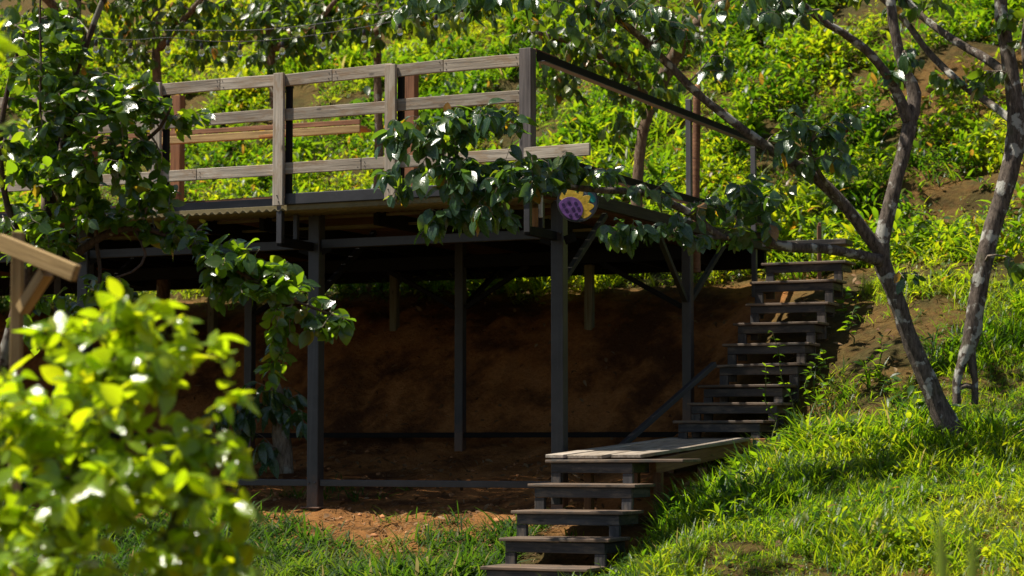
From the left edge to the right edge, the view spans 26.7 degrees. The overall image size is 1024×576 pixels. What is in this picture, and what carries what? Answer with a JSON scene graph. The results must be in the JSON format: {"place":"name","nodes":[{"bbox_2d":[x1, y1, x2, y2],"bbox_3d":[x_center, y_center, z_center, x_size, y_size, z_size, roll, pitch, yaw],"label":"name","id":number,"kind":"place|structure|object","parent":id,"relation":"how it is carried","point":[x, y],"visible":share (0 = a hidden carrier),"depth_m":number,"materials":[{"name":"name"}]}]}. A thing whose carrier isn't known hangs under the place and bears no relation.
{"place":"outdoors","nodes":[
{"label":"outdoors","id":0,"kind":"place"},
{"bbox_2d":[0,0,1023,575],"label":"hillside","id":1,"kind":"structure","parent":0,"point":[644,364],"depth_m":21.37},
{"bbox_2d":[0,232,80,575],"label":"wooden frame post","id":2,"kind":"object","parent":1,"relation":"on","point":[17,249],"visible":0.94,"depth_m":8.95,"materials":[{"name":"brown wood"}]},
{"bbox_2d":[0,0,151,309],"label":"orchard tree","id":3,"kind":"object","parent":1,"relation":"on","point":[111,10],"visible":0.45,"depth_m":24.18,"materials":[{"name":"green plant"}]},
{"bbox_2d":[0,16,271,575],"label":"leafy shrub","id":4,"kind":"object","parent":1,"relation":"on","point":[114,383],"visible":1,"depth_m":7.04,"materials":[{"name":"green plant"}]},
{"bbox_2d":[0,0,355,390],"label":"persimmon tree","id":5,"kind":"object","parent":1,"relation":"on","point":[235,273],"visible":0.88,"depth_m":13.62,"materials":[{"name":"green plant"}]},
{"bbox_2d":[118,0,243,336],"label":"orchard tree","id":6,"kind":"object","parent":1,"relation":"on","point":[152,26],"visible":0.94,"depth_m":23.80,"materials":[{"name":"green plant"}]},
{"bbox_2d":[200,381,306,478],"bbox_3d":[-2.191,1.233,18.793,1.053,0.861,0.707,0,-4,0],"label":"young tree","id":7,"kind":"object","parent":1,"relation":"on","point":[279,401],"visible":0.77,"depth_m":18.82,"materials":[{"name":"green plant"}]},
{"bbox_2d":[3,471,555,575],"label":"lawn grass","id":8,"kind":"structure","parent":1,"relation":"on","point":[281,561],"depth_m":16.16,"materials":[{"name":"green plant"}]},
{"bbox_2d":[213,0,351,303],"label":"orchard tree","id":9,"kind":"object","parent":1,"relation":"on","point":[263,14],"visible":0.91,"depth_m":23.92,"materials":[{"name":"green plant"}]},
{"bbox_2d":[3,492,583,562],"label":"dry grass litter","id":10,"kind":"object","parent":1,"relation":"on","point":[351,520],"visible":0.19,"depth_m":17.27,"materials":[{"name":"plant"}]},
{"bbox_2d":[103,450,619,560],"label":"soil clods","id":11,"kind":"object","parent":1,"relation":"on","point":[451,494],"visible":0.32,"depth_m":17.75,"materials":[{"name":"brown soil"}]},
{"bbox_2d":[0,185,770,510],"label":"raised deck","id":12,"kind":"structure","parent":1,"relation":"on","point":[360,235],"depth_m":19.39,"materials":[{"name":"paint"}]},
{"bbox_2d":[84,75,418,201],"bbox_3d":[-2.913,-1.268,22.498,4.062,1.730,0.594,-2,-5,25],"label":"wooden railing","id":13,"kind":"object","parent":12,"relation":"on","point":[177,153],"visible":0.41,"depth_m":22.16,"materials":[{"name":"brown wood"}]},
{"bbox_2d":[0,47,590,211],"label":"wooden railing","id":14,"kind":"object","parent":12,"relation":"on","point":[282,168],"visible":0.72,"depth_m":17.29,"materials":[{"name":"grey wood"}]},
{"bbox_2d":[557,185,598,222],"bbox_3d":[0.498,-0.664,16.352,0.316,0.339,0.060,-1,-4,7],"label":"flower plaque","id":15,"kind":"object","parent":14,"relation":"hanging from","point":[573,206],"visible":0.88,"depth_m":16.33,"materials":[{"name":"multicoloured stone"}]},
{"bbox_2d":[533,48,764,296],"bbox_3d":[1.380,-0.927,19.166,0.142,1.710,5.639,-2,-5,25],"label":"steel side railing","id":16,"kind":"object","parent":12,"relation":"attached to","point":[557,63],"visible":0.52,"depth_m":19.41,"materials":[{"name":"brown metal"}]},
{"bbox_2d":[692,84,700,272],"bbox_3d":[1.729,-1.035,20.253,0.097,1.782,0.086,0,-4,0],"label":"wooden pole","id":17,"kind":"object","parent":12,"relation":"on","point":[696,169],"visible":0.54,"depth_m":20.23,"materials":[{"name":"brown wood"}]},
{"bbox_2d":[328,0,508,291],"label":"orchard tree","id":18,"kind":"object","parent":1,"relation":"on","point":[453,21],"visible":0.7,"depth_m":23.79,"materials":[{"name":"green plant"}]},
{"bbox_2d":[0,0,1023,315],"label":"hill ground cover","id":19,"kind":"object","parent":1,"relation":"on","point":[578,126],"visible":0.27,"depth_m":26.64,"materials":[{"name":"green plant"}]},
{"bbox_2d":[0,0,1023,315],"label":"hill grass","id":20,"kind":"structure","parent":1,"relation":"on","point":[668,138],"depth_m":25.61,"materials":[{"name":"green plant"}]},
{"bbox_2d":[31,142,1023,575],"bbox_3d":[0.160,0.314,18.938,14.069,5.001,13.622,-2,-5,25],"label":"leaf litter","id":21,"kind":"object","parent":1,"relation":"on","point":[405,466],"visible":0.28,"depth_m":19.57,"materials":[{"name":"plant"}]},
{"bbox_2d":[564,527,583,542],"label":"grass tuft","id":22,"kind":"object","parent":1,"relation":"on","point":[575,533],"visible":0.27,"depth_m":15.71,"materials":[{"name":"green plant"}]},
{"bbox_2d":[480,459,700,575],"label":"steps","id":23,"kind":"structure","parent":1,"relation":"on","point":[557,490],"depth_m":15.31,"materials":[{"name":"grey wood"}]},
{"bbox_2d":[502,0,728,274],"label":"orchard tree","id":24,"kind":"object","parent":1,"relation":"on","point":[620,61],"visible":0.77,"depth_m":22.65,"materials":[{"name":"green plant"}]},
{"bbox_2d":[83,6,464,57],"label":"string lights","id":25,"kind":"object","parent":24,"relation":"hanging from","point":[201,52],"visible":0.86,"depth_m":21.23,"materials":[{"name":"black rubber"}]},
{"bbox_2d":[546,437,779,519],"bbox_3d":[1.398,1.573,17.031,1.283,0.815,2.561,-2,-5,27],"label":"wooden landing","id":26,"kind":"object","parent":1,"relation":"on","point":[703,449],"visible":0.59,"depth_m":16.78,"materials":[{"name":"grey wood"}]},
{"bbox_2d":[370,0,965,440],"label":"persimmon tree","id":27,"kind":"object","parent":1,"relation":"on","point":[528,178],"visible":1,"depth_m":15.74,"materials":[{"name":"green plant"}]},
{"bbox_2d":[703,460,725,470],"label":"grass tuft","id":28,"kind":"object","parent":1,"relation":"on","point":[708,467],"visible":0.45,"depth_m":17.71,"materials":[{"name":"green plant"}]},
{"bbox_2d":[618,238,855,454],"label":"steps","id":29,"kind":"structure","parent":1,"relation":"on","point":[708,408],"depth_m":19.00,"materials":[{"name":"paint"}]},
{"bbox_2d":[761,362,781,440],"bbox_3d":[2.129,1.011,17.927,0.182,0.785,0.235,-2,-5,31],"label":"weed plant","id":30,"kind":"object","parent":1,"relation":"on","point":[764,394],"visible":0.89,"depth_m":17.94,"materials":[{"name":"green plant"}]},
{"bbox_2d":[768,331,803,422],"bbox_3d":[2.283,0.836,17.901,0.324,0.964,0.180,-2,-5,26],"label":"weed plant","id":31,"kind":"object","parent":1,"relation":"on","point":[787,389],"visible":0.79,"depth_m":17.91,"materials":[{"name":"green plant"}]},
{"bbox_2d":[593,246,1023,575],"bbox_3d":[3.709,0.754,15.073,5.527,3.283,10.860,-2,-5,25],"label":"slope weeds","id":32,"kind":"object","parent":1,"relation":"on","point":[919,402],"visible":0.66,"depth_m":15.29,"materials":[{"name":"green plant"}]},
{"bbox_2d":[800,362,816,415],"bbox_3d":[2.529,0.890,18.410,0.171,0.524,0.260,0,-4,0],"label":"weed plant","id":33,"kind":"object","parent":1,"relation":"on","point":[809,375],"visible":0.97,"depth_m":18.40,"materials":[{"name":"green plant"}]},
{"bbox_2d":[804,394,827,424],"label":"weed plant","id":34,"kind":"object","parent":1,"relation":"on","point":[817,398],"visible":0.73,"depth_m":17.86,"materials":[{"name":"green plant"}]},
{"bbox_2d":[817,223,821,278],"bbox_3d":[3.028,-0.350,21.280,0.043,0.590,0.045,0,-4,0],"label":"wooden stake","id":35,"kind":"object","parent":1,"relation":"on","point":[819,236],"visible":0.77,"depth_m":21.27,"materials":[{"name":"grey wood"}]},
{"bbox_2d":[809,349,830,381],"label":"weed plant","id":36,"kind":"object","parent":1,"relation":"on","point":[819,371],"visible":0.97,"depth_m":18.89,"materials":[{"name":"green plant"}]},
{"bbox_2d":[816,378,834,420],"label":"weed plant","id":37,"kind":"object","parent":1,"relation":"on","point":[825,384],"visible":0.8,"depth_m":17.59,"materials":[{"name":"green plant"}]},
{"bbox_2d":[835,287,852,325],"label":"weed plant","id":38,"kind":"object","parent":1,"relation":"on","point":[847,295],"visible":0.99,"depth_m":19.84,"materials":[{"name":"green plant"}]},
{"bbox_2d":[837,306,860,344],"bbox_3d":[3.050,0.331,19.316,0.246,0.359,0.160,1,-4,-20],"label":"weed plant","id":39,"kind":"object","parent":1,"relation":"on","point":[851,324],"visible":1,"depth_m":19.31,"materials":[{"name":"green plant"}]},
{"bbox_2d":[852,354,875,390],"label":"weed plant","id":40,"kind":"object","parent":1,"relation":"on","point":[862,363],"visible":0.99,"depth_m":18.21,"materials":[{"name":"green plant"}]},
{"bbox_2d":[874,334,892,363],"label":"weed plant","id":41,"kind":"object","parent":1,"relation":"on","point":[880,357],"visible":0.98,"depth_m":18.61,"materials":[{"name":"green plant"}]},
{"bbox_2d":[881,373,905,407],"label":"weed plant","id":42,"kind":"object","parent":1,"relation":"on","point":[895,378],"visible":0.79,"depth_m":17.37,"materials":[{"name":"green plant"}]},
{"bbox_2d":[868,418,942,457],"bbox_3d":[2.927,1.170,16.230,0.828,0.397,0.646,-3,-5,37],"label":"grass tuft","id":43,"kind":"object","parent":1,"relation":"on","point":[912,449],"visible":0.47,"depth_m":16.12,"materials":[{"name":"green plant"}]},
{"bbox_2d":[807,0,1023,403],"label":"persimmon tree","id":44,"kind":"object","parent":1,"relation":"on","point":[1006,70],"visible":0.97,"depth_m":17.07,"materials":[{"name":"grey plant"}]},
{"bbox_2d":[922,337,940,366],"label":"weed plant","id":45,"kind":"object","parent":1,"relation":"on","point":[932,353],"visible":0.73,"depth_m":18.21,"materials":[{"name":"green plant"}]},
{"bbox_2d":[889,430,986,462],"bbox_3d":[3.147,1.198,15.924,0.881,0.316,0.732,0,-4,0],"label":"grass tuft","id":46,"kind":"object","parent":1,"relation":"on","point":[926,449],"visible":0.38,"depth_m":15.92,"materials":[{"name":"green plant"}]},
{"bbox_2d":[915,407,999,454],"bbox_3d":[3.307,1.069,16.165,0.765,0.424,0.684,0,-4,0],"label":"grass tuft","id":47,"kind":"object","parent":1,"relation":"on","point":[938,435],"visible":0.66,"depth_m":16.10,"materials":[{"name":"green plant"}]},
{"bbox_2d":[955,409,983,439],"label":"grass tuft","id":48,"kind":"object","parent":1,"relation":"on","point":[966,425],"visible":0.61,"depth_m":16.39,"materials":[{"name":"green plant"}]},
{"bbox_2d":[949,396,1017,439],"bbox_3d":[3.623,0.976,16.355,0.715,0.351,0.828,-3,-5,34],"label":"grass tuft","id":49,"kind":"object","parent":1,"relation":"on","point":[993,424],"visible":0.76,"depth_m":16.27,"materials":[{"name":"green plant"}]},
{"bbox_2d":[528,261,1023,575],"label":"slope grass","id":50,"kind":"structure","parent":0,"point":[875,549],"depth_m":15.27,"materials":[{"name":"green plant"}]},
{"bbox_2d":[910,524,1013,575],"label":"tall grass","id":51,"kind":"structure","parent":0,"point":[942,563],"depth_m":4.57,"materials":[{"name":"green plant"}]}
]}

